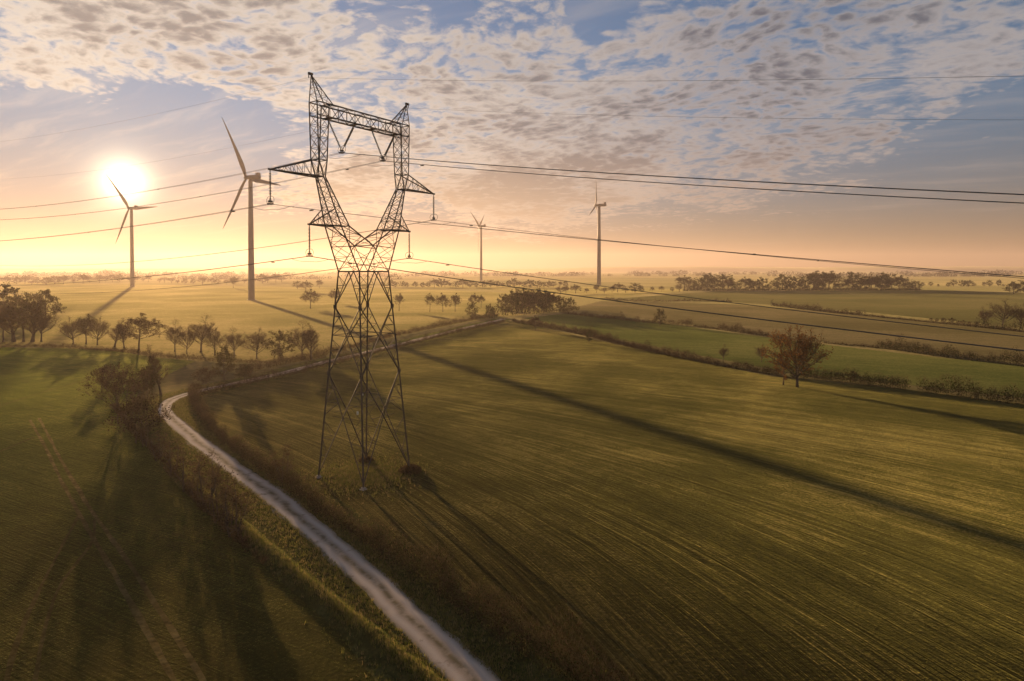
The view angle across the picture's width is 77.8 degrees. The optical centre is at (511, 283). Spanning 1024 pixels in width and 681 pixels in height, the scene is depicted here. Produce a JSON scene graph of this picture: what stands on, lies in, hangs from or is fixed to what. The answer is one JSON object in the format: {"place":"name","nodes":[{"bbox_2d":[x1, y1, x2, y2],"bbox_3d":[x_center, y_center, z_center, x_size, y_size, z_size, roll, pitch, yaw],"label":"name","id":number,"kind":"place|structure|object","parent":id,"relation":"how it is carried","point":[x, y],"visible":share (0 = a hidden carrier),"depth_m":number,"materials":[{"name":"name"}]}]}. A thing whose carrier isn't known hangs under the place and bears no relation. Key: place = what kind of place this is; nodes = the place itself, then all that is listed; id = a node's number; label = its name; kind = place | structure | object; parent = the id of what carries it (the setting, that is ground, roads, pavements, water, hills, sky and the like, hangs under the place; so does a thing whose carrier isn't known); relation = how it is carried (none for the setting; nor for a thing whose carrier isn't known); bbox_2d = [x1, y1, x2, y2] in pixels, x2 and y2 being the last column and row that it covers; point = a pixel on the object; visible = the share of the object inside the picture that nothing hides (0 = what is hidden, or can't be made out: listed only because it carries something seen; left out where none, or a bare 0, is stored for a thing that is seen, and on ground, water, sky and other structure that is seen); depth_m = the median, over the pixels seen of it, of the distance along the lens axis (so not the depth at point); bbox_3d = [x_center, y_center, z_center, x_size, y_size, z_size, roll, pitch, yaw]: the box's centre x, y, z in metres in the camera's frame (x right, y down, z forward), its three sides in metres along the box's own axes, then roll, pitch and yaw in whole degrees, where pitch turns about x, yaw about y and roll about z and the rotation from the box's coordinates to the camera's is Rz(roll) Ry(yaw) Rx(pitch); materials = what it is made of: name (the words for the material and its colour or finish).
{"place":"outdoors","nodes":[
{"label":"outdoors","id":0,"kind":"place"},
{"bbox_2d":[0,347,374,680],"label":"winter crop field","id":1,"kind":"structure","parent":0,"point":[231,609],"depth_m":57.63,"materials":[{"name":"green plant"}]},
{"bbox_2d":[3,515,79,680],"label":"wheel track","id":2,"kind":"structure","parent":1,"relation":"on","point":[13,652],"depth_m":48.62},
{"bbox_2d":[32,519,95,680],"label":"wheel track","id":3,"kind":"structure","parent":1,"relation":"on","point":[38,660],"depth_m":49.89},
{"bbox_2d":[29,420,176,680],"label":"wheel track","id":4,"kind":"structure","parent":1,"relation":"on","point":[144,627],"depth_m":54.16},
{"bbox_2d":[83,364,122,389],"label":"shrub","id":5,"kind":"object","parent":1,"relation":"on","point":[99,378],"visible":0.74,"depth_m":141.92,"materials":[{"name":"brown plant"}]},
{"bbox_2d":[76,362,156,423],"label":"hedgerow tree","id":6,"kind":"object","parent":1,"relation":"on","point":[121,383],"visible":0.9,"depth_m":110.96,"materials":[{"name":"green plant"}]},
{"bbox_2d":[38,418,206,680],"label":"wheel track","id":7,"kind":"structure","parent":1,"relation":"on","point":[173,632],"depth_m":55.02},
{"bbox_2d":[102,393,174,443],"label":"shrub","id":8,"kind":"object","parent":1,"relation":"on","point":[136,409],"visible":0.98,"depth_m":98.37,"materials":[{"name":"green plant"}]},
{"bbox_2d":[0,341,325,362],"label":"hedge","id":9,"kind":"object","parent":1,"relation":"on","point":[135,352],"visible":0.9,"depth_m":198.59,"materials":[{"name":"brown plant"}]},
{"bbox_2d":[159,438,185,475],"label":"shrub","id":10,"kind":"object","parent":1,"relation":"on","point":[169,454],"visible":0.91,"depth_m":83.22,"materials":[{"name":"brown plant"}]},
{"bbox_2d":[169,449,208,491],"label":"shrub","id":11,"kind":"object","parent":1,"relation":"on","point":[183,472],"visible":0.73,"depth_m":77.20,"materials":[{"name":"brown plant"}]},
{"bbox_2d":[112,403,269,563],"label":"hedge","id":12,"kind":"object","parent":1,"relation":"on","point":[242,540],"visible":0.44,"depth_m":71.05,"materials":[{"name":"brown plant"}]},
{"bbox_2d":[182,465,209,498],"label":"shrub","id":13,"kind":"object","parent":1,"relation":"on","point":[187,486],"visible":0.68,"depth_m":74.38,"materials":[{"name":"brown plant"}]},
{"bbox_2d":[186,449,226,504],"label":"shrub","id":14,"kind":"object","parent":1,"relation":"on","point":[200,483],"visible":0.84,"depth_m":71.88,"materials":[{"name":"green plant"}]},
{"bbox_2d":[200,469,245,523],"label":"shrub","id":15,"kind":"object","parent":1,"relation":"on","point":[209,501],"visible":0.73,"depth_m":67.74,"materials":[{"name":"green plant"}]},
{"bbox_2d":[217,490,241,523],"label":"shrub","id":16,"kind":"object","parent":1,"relation":"on","point":[232,513],"visible":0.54,"depth_m":66.00,"materials":[{"name":"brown plant"}]},
{"bbox_2d":[212,475,257,536],"bbox_3d":[-28.191,22.654,63.757,5.378,6.193,4.357,1,2,39],"label":"shrub","id":17,"kind":"object","parent":1,"relation":"on","point":[236,517],"visible":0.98,"depth_m":63.87,"materials":[{"name":"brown plant"}]},
{"bbox_2d":[0,268,473,272],"bbox_3d":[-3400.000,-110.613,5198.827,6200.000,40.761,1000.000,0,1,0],"label":"hills","id":18,"kind":"structure","parent":0,"point":[245,270],"depth_m":4966.86,"materials":[{"name":"green plant"}]},
{"bbox_2d":[0,282,567,360],"bbox_3d":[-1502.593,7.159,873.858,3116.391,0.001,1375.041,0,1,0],"label":"pasture","id":19,"kind":"structure","parent":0,"point":[266,310],"depth_m":406.63,"materials":[{"name":"plant"}]},
{"bbox_2d":[0,295,26,341],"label":"bare tree","id":20,"kind":"object","parent":19,"relation":"on","point":[3,313],"visible":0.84,"depth_m":233.20,"materials":[{"name":"brown plant"}]},
{"bbox_2d":[0,281,42,317],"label":"bare tree","id":21,"kind":"object","parent":19,"relation":"on","point":[4,292],"visible":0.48,"depth_m":310.72,"materials":[{"name":"brown plant"}]},
{"bbox_2d":[1,291,57,341],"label":"bare tree","id":22,"kind":"object","parent":19,"relation":"on","point":[25,304],"visible":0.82,"depth_m":235.89,"materials":[{"name":"brown plant"}]},
{"bbox_2d":[13,297,53,341],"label":"bare tree","id":23,"kind":"object","parent":19,"relation":"on","point":[36,311],"visible":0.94,"depth_m":234.41,"materials":[{"name":"brown plant"}]},
{"bbox_2d":[26,305,62,341],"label":"bare tree","id":24,"kind":"object","parent":19,"relation":"on","point":[44,321],"visible":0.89,"depth_m":236.78,"materials":[{"name":"brown plant"}]},
{"bbox_2d":[25,289,66,314],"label":"bare tree","id":25,"kind":"object","parent":19,"relation":"on","point":[50,299],"visible":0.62,"depth_m":334.17,"materials":[{"name":"brown plant"}]},
{"bbox_2d":[58,316,90,343],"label":"bare tree","id":26,"kind":"object","parent":19,"relation":"on","point":[66,328],"visible":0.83,"depth_m":227.84,"materials":[{"name":"brown plant"}]},
{"bbox_2d":[71,313,99,343],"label":"bare tree","id":27,"kind":"object","parent":19,"relation":"on","point":[81,323],"visible":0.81,"depth_m":228.92,"materials":[{"name":"brown plant"}]},
{"bbox_2d":[79,315,111,344],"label":"bare tree","id":28,"kind":"object","parent":19,"relation":"on","point":[102,326],"visible":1,"depth_m":226.19,"materials":[{"name":"brown plant"}]},
{"bbox_2d":[106,174,157,286],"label":"wind turbine","id":29,"kind":"object","parent":19,"relation":"on","point":[132,280],"visible":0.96,"depth_m":999.89,"materials":[{"name":"white paint"}]},
{"bbox_2d":[114,312,167,350],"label":"bare tree","id":30,"kind":"object","parent":19,"relation":"on","point":[125,328],"visible":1,"depth_m":210.12,"materials":[{"name":"brown plant"}]},
{"bbox_2d":[163,319,187,351],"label":"bare tree","id":31,"kind":"object","parent":19,"relation":"on","point":[171,332],"visible":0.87,"depth_m":207.88,"materials":[{"name":"brown plant"}]},
{"bbox_2d":[171,326,195,353],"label":"bare tree","id":32,"kind":"object","parent":19,"relation":"on","point":[189,337],"visible":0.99,"depth_m":202.20,"materials":[{"name":"brown plant"}]},
{"bbox_2d":[180,313,217,351],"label":"bare tree","id":33,"kind":"object","parent":19,"relation":"on","point":[206,329],"visible":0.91,"depth_m":205.84,"materials":[{"name":"brown plant"}]},
{"bbox_2d":[202,326,223,353],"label":"bare tree","id":34,"kind":"object","parent":19,"relation":"on","point":[217,333],"visible":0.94,"depth_m":198.29,"materials":[{"name":"brown plant"}]},
{"bbox_2d":[219,326,246,354],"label":"bare tree","id":35,"kind":"object","parent":19,"relation":"on","point":[230,338],"visible":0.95,"depth_m":194.22,"materials":[{"name":"brown plant"}]},
{"bbox_2d":[222,118,280,299],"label":"wind turbine","id":36,"kind":"object","parent":19,"relation":"on","point":[256,177],"visible":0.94,"depth_m":557.13,"materials":[{"name":"white paint"}]},
{"bbox_2d":[238,328,271,358],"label":"bare tree","id":37,"kind":"object","parent":19,"relation":"on","point":[257,339],"visible":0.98,"depth_m":190.78,"materials":[{"name":"brown plant"}]},
{"bbox_2d":[300,289,321,307],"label":"bare tree","id":38,"kind":"object","parent":19,"relation":"on","point":[311,295],"visible":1,"depth_m":437.26,"materials":[{"name":"brown plant"}]},
{"bbox_2d":[241,310,499,373],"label":"hedge","id":39,"kind":"object","parent":19,"relation":"on","point":[410,330],"visible":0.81,"depth_m":223.82,"materials":[{"name":"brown plant"}]},
{"bbox_2d":[494,294,515,312],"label":"copse tree","id":40,"kind":"object","parent":19,"relation":"on","point":[505,297],"visible":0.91,"depth_m":375.30,"materials":[{"name":"brown plant"}]},
{"bbox_2d":[501,289,526,313],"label":"copse tree","id":41,"kind":"object","parent":19,"relation":"on","point":[514,299],"visible":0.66,"depth_m":382.75,"materials":[{"name":"brown plant"}]},
{"bbox_2d":[513,288,536,312],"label":"copse tree","id":42,"kind":"object","parent":19,"relation":"on","point":[524,294],"visible":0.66,"depth_m":387.99,"materials":[{"name":"brown plant"}]},
{"bbox_2d":[530,288,550,309],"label":"copse tree","id":43,"kind":"object","parent":19,"relation":"on","point":[542,300],"visible":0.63,"depth_m":396.59,"materials":[{"name":"brown plant"}]},
{"bbox_2d":[157,455,448,680],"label":"grass bank","id":44,"kind":"structure","parent":0,"point":[367,645],"depth_m":49.88,"materials":[{"name":"green plant"}]},
{"bbox_2d":[158,319,502,680],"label":"gravel track","id":45,"kind":"structure","parent":0,"point":[450,657],"depth_m":56.75,"materials":[{"name":"grey gravel"}]},
{"bbox_2d":[131,319,605,680],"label":"grass verge","id":46,"kind":"object","parent":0,"point":[370,669],"depth_m":56.48,"materials":[{"name":"green plant"}]},
{"bbox_2d":[146,344,172,395],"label":"bare tree","id":47,"kind":"object","parent":46,"relation":"on","point":[155,368],"visible":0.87,"depth_m":135.34,"materials":[{"name":"brown plant"}]},
{"bbox_2d":[233,363,255,380],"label":"shrub","id":48,"kind":"object","parent":46,"relation":"on","point":[243,369],"visible":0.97,"depth_m":152.28,"materials":[{"name":"brown plant"}]},
{"bbox_2d":[0,272,1023,453],"bbox_3d":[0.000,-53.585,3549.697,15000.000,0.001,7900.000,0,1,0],"label":"ground","id":49,"kind":"structure","parent":0,"point":[179,379],"depth_m":1063.18,"materials":[{"name":"green plant"}]},
{"bbox_2d":[130,364,162,396],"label":"shrub","id":50,"kind":"object","parent":49,"relation":"on","point":[152,382],"visible":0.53,"depth_m":133.10,"materials":[{"name":"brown plant"}]},
{"bbox_2d":[6,274,400,279],"bbox_3d":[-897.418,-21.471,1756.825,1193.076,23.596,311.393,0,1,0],"label":"distant woods","id":51,"kind":"object","parent":49,"relation":"on","point":[32,277],"visible":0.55,"depth_m":1749.22,"materials":[{"name":"brown plant"}]},
{"bbox_2d":[190,367,216,384],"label":"shrub","id":52,"kind":"object","parent":49,"relation":"on","point":[204,369],"visible":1,"depth_m":148.13,"materials":[{"name":"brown plant"}]},
{"bbox_2d":[212,345,236,379],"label":"hedgerow tree","id":53,"kind":"object","parent":49,"relation":"on","point":[230,365],"visible":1,"depth_m":154.53,"materials":[{"name":"brown plant"}]},
{"bbox_2d":[263,330,298,358],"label":"bare tree","id":54,"kind":"object","parent":49,"relation":"on","point":[278,337],"visible":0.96,"depth_m":187.59,"materials":[{"name":"brown plant"}]},
{"bbox_2d":[282,321,317,359],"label":"bare tree","id":55,"kind":"object","parent":49,"relation":"on","point":[302,335],"visible":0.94,"depth_m":189.33,"materials":[{"name":"brown plant"}]},
{"bbox_2d":[300,323,321,359],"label":"bare tree","id":56,"kind":"object","parent":49,"relation":"on","point":[311,348],"visible":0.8,"depth_m":190.60,"materials":[{"name":"brown plant"}]},
{"bbox_2d":[471,213,485,280],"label":"wind turbine","id":57,"kind":"object","parent":49,"relation":"on","point":[480,226],"visible":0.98,"depth_m":1501.54,"materials":[{"name":"white paint"}]},
{"bbox_2d":[4,269,1023,276],"bbox_3d":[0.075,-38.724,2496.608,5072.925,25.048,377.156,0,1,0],"label":"distant woods","id":58,"kind":"object","parent":49,"relation":"on","point":[944,274],"visible":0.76,"depth_m":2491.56,"materials":[{"name":"green plant"}]},
{"bbox_2d":[497,301,579,315],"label":"hedge","id":59,"kind":"object","parent":49,"relation":"on","point":[543,310],"visible":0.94,"depth_m":382.20,"materials":[{"name":"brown plant"}]},
{"bbox_2d":[589,170,606,284],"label":"wind turbine","id":60,"kind":"object","parent":49,"relation":"on","point":[599,246],"visible":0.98,"depth_m":1105.47,"materials":[{"name":"white paint"}]},
{"bbox_2d":[771,274,794,287],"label":"tree","id":61,"kind":"object","parent":49,"relation":"on","point":[779,278],"visible":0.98,"depth_m":822.65,"materials":[{"name":"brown plant"}]},
{"bbox_2d":[790,274,827,288],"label":"tree","id":62,"kind":"object","parent":49,"relation":"on","point":[815,280],"visible":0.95,"depth_m":819.61,"materials":[{"name":"brown plant"}]},
{"bbox_2d":[818,271,845,288],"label":"tree","id":63,"kind":"object","parent":49,"relation":"on","point":[832,277],"visible":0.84,"depth_m":839.95,"materials":[{"name":"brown plant"}]},
{"bbox_2d":[790,364,911,388],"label":"hedge","id":64,"kind":"object","parent":49,"relation":"on","point":[860,380],"visible":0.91,"depth_m":149.90,"materials":[{"name":"green plant"}]},
{"bbox_2d":[841,272,862,287],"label":"tree","id":65,"kind":"object","parent":49,"relation":"on","point":[851,276],"visible":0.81,"depth_m":836.17,"materials":[{"name":"brown plant"}]},
{"bbox_2d":[980,299,1023,327],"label":"bare tree","id":66,"kind":"object","parent":49,"relation":"on","point":[1008,309],"visible":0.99,"depth_m":292.01,"materials":[{"name":"brown plant"}]},
{"bbox_2d":[0,0,1023,270],"label":"sky","id":67,"kind":"structure","parent":0,"point":[66,65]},
{"bbox_2d":[403,285,683,297],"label":"back pasture","id":68,"kind":"structure","parent":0,"point":[608,293],"depth_m":811.01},
{"bbox_2d":[674,275,695,290],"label":"tree","id":69,"kind":"object","parent":68,"relation":"on","point":[686,280],"visible":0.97,"depth_m":802.65,"materials":[{"name":"green plant"}]},
{"bbox_2d":[200,321,1023,680],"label":"stubble field","id":70,"kind":"structure","parent":0,"point":[644,515],"depth_m":74.74,"materials":[{"name":"plant"}]},
{"bbox_2d":[266,444,298,482],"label":"shrub","id":71,"kind":"object","parent":70,"relation":"on","point":[273,462],"visible":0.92,"depth_m":80.37,"materials":[{"name":"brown plant"}]},
{"bbox_2d":[194,319,505,394],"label":"hedge","id":72,"kind":"object","parent":70,"relation":"on","point":[346,357],"visible":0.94,"depth_m":173.72,"materials":[{"name":"green plant"}]},
{"bbox_2d":[266,72,437,490],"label":"transmission pylon","id":73,"kind":"object","parent":70,"relation":"on","point":[401,175],"visible":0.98,"depth_m":81.79,"materials":[{"name":"metal"}]},
{"bbox_2d":[12,108,950,178],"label":"earth wire","id":74,"kind":"object","parent":73,"relation":"attached to","point":[624,115],"visible":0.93,"depth_m":68.52,"materials":[{"name":"metal"}]},
{"bbox_2d":[9,76,1003,140],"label":"earth wire","id":75,"kind":"object","parent":73,"relation":"attached to","point":[696,80],"visible":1,"depth_m":48.98,"materials":[{"name":"metal"}]},
{"bbox_2d":[1,256,1023,350],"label":"power line","id":76,"kind":"object","parent":73,"relation":"hanging from","point":[594,298],"visible":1,"depth_m":53.45,"materials":[{"name":"metal"}]},
{"bbox_2d":[2,204,1023,276],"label":"power line","id":77,"kind":"object","parent":73,"relation":"hanging from","point":[531,233],"visible":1,"depth_m":51.39,"materials":[{"name":"metal"}]},
{"bbox_2d":[2,220,1023,278],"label":"power line","id":78,"kind":"object","parent":73,"relation":"hanging from","point":[528,231],"visible":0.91,"depth_m":89.91,"materials":[{"name":"metal"}]},
{"bbox_2d":[3,161,1023,219],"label":"power line","id":79,"kind":"object","parent":73,"relation":"hanging from","point":[591,178],"visible":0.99,"depth_m":66.52,"materials":[{"name":"metal"}]},
{"bbox_2d":[7,153,1023,208],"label":"power line","id":80,"kind":"object","parent":73,"relation":"hanging from","point":[608,173],"visible":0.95,"depth_m":57.05,"materials":[{"name":"metal"}]},
{"bbox_2d":[10,258,1023,336],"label":"power line","id":81,"kind":"object","parent":73,"relation":"hanging from","point":[610,287],"visible":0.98,"depth_m":70.99,"materials":[{"name":"metal"}]},
{"bbox_2d":[282,450,448,505],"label":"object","id":82,"kind":"structure","parent":70,"relation":"on","point":[351,474],"depth_m":82.69,"materials":[{"name":"green plant"}]},
{"bbox_2d":[397,462,421,475],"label":"bramble bush","id":83,"kind":"object","parent":70,"relation":"on","point":[416,468],"visible":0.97,"depth_m":83.94,"materials":[{"name":"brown plant"}]},
{"bbox_2d":[186,384,636,680],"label":"hedge","id":84,"kind":"object","parent":70,"relation":"on","point":[202,410],"visible":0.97,"depth_m":53.59,"materials":[{"name":"green plant"}]},
{"bbox_2d":[511,317,781,376],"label":"hedge","id":85,"kind":"object","parent":70,"relation":"on","point":[608,338],"visible":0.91,"depth_m":206.04,"materials":[{"name":"green plant"}]},
{"bbox_2d":[773,344,793,384],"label":"young oak tree","id":86,"kind":"object","parent":70,"relation":"on","point":[783,370],"visible":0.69,"depth_m":147.92,"materials":[{"name":"brown plant"}]},
{"bbox_2d":[757,325,833,386],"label":"oak tree","id":87,"kind":"object","parent":70,"relation":"on","point":[800,351],"visible":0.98,"depth_m":144.50,"materials":[{"name":"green plant"}]},
{"bbox_2d":[916,373,1023,403],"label":"hedge","id":88,"kind":"object","parent":70,"relation":"on","point":[933,388],"visible":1,"depth_m":133.13,"materials":[{"name":"green plant"}]},
{"bbox_2d":[420,266,1023,271],"bbox_3d":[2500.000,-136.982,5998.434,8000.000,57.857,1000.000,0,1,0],"label":"hills","id":89,"kind":"structure","parent":0,"point":[780,269],"depth_m":5759.04,"materials":[{"name":"green plant"}]},
{"bbox_2d":[526,314,1023,396],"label":"green strip","id":90,"kind":"object","parent":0,"point":[741,347],"visible":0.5,"depth_m":196.57,"materials":[{"name":"green plant"}]},
{"bbox_2d":[559,307,769,336],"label":"hedge","id":91,"kind":"object","parent":90,"relation":"on","point":[566,311],"visible":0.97,"depth_m":308.20,"materials":[{"name":"green plant"}]},
{"bbox_2d":[877,334,1023,365],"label":"hedge","id":92,"kind":"object","parent":90,"relation":"on","point":[931,349],"visible":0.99,"depth_m":194.29,"materials":[{"name":"green plant"}]},
{"bbox_2d":[562,301,1023,361],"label":"brown field","id":93,"kind":"structure","parent":0,"point":[615,308],"depth_m":305.17,"materials":[{"name":"brown soil"}]},
{"bbox_2d":[770,299,867,314],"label":"hedge","id":94,"kind":"object","parent":93,"relation":"on","point":[807,306],"visible":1,"depth_m":413.30,"materials":[{"name":"green plant"}]},
{"bbox_2d":[862,312,1023,331],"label":"hedge","id":95,"kind":"object","parent":93,"relation":"on","point":[942,322],"visible":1,"depth_m":313.49,"materials":[{"name":"green plant"}]},
{"bbox_2d":[973,314,1023,330],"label":"hedge","id":96,"kind":"object","parent":93,"relation":"on","point":[1000,325],"visible":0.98,"depth_m":285.54,"materials":[{"name":"brown plant"}]},
{"bbox_2d":[619,290,1023,326],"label":"upland field","id":97,"kind":"structure","parent":0,"point":[966,306],"depth_m":550.33,"materials":[{"name":"green plant"}]},
{"bbox_2d":[602,296,730,301],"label":"hedge","id":98,"kind":"object","parent":97,"relation":"on","point":[640,300],"visible":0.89,"depth_m":535.46,"materials":[{"name":"green plant"}]},
{"bbox_2d":[682,284,920,290],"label":"hedge","id":99,"kind":"object","parent":97,"relation":"on","point":[779,289],"visible":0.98,"depth_m":809.90,"materials":[{"name":"green plant"}]},
{"bbox_2d":[844,277,876,289],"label":"tree","id":100,"kind":"object","parent":97,"relation":"on","point":[867,281],"visible":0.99,"depth_m":816.81,"materials":[{"name":"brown plant"}]},
{"bbox_2d":[873,275,893,288],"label":"tree","id":101,"kind":"object","parent":97,"relation":"on","point":[887,281],"visible":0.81,"depth_m":829.67,"materials":[{"name":"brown plant"}]},
{"bbox_2d":[1002,281,1022,293],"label":"bare tree","id":102,"kind":"object","parent":97,"relation":"on","point":[1012,283],"visible":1,"depth_m":701.63,"materials":[{"name":"brown plant"}]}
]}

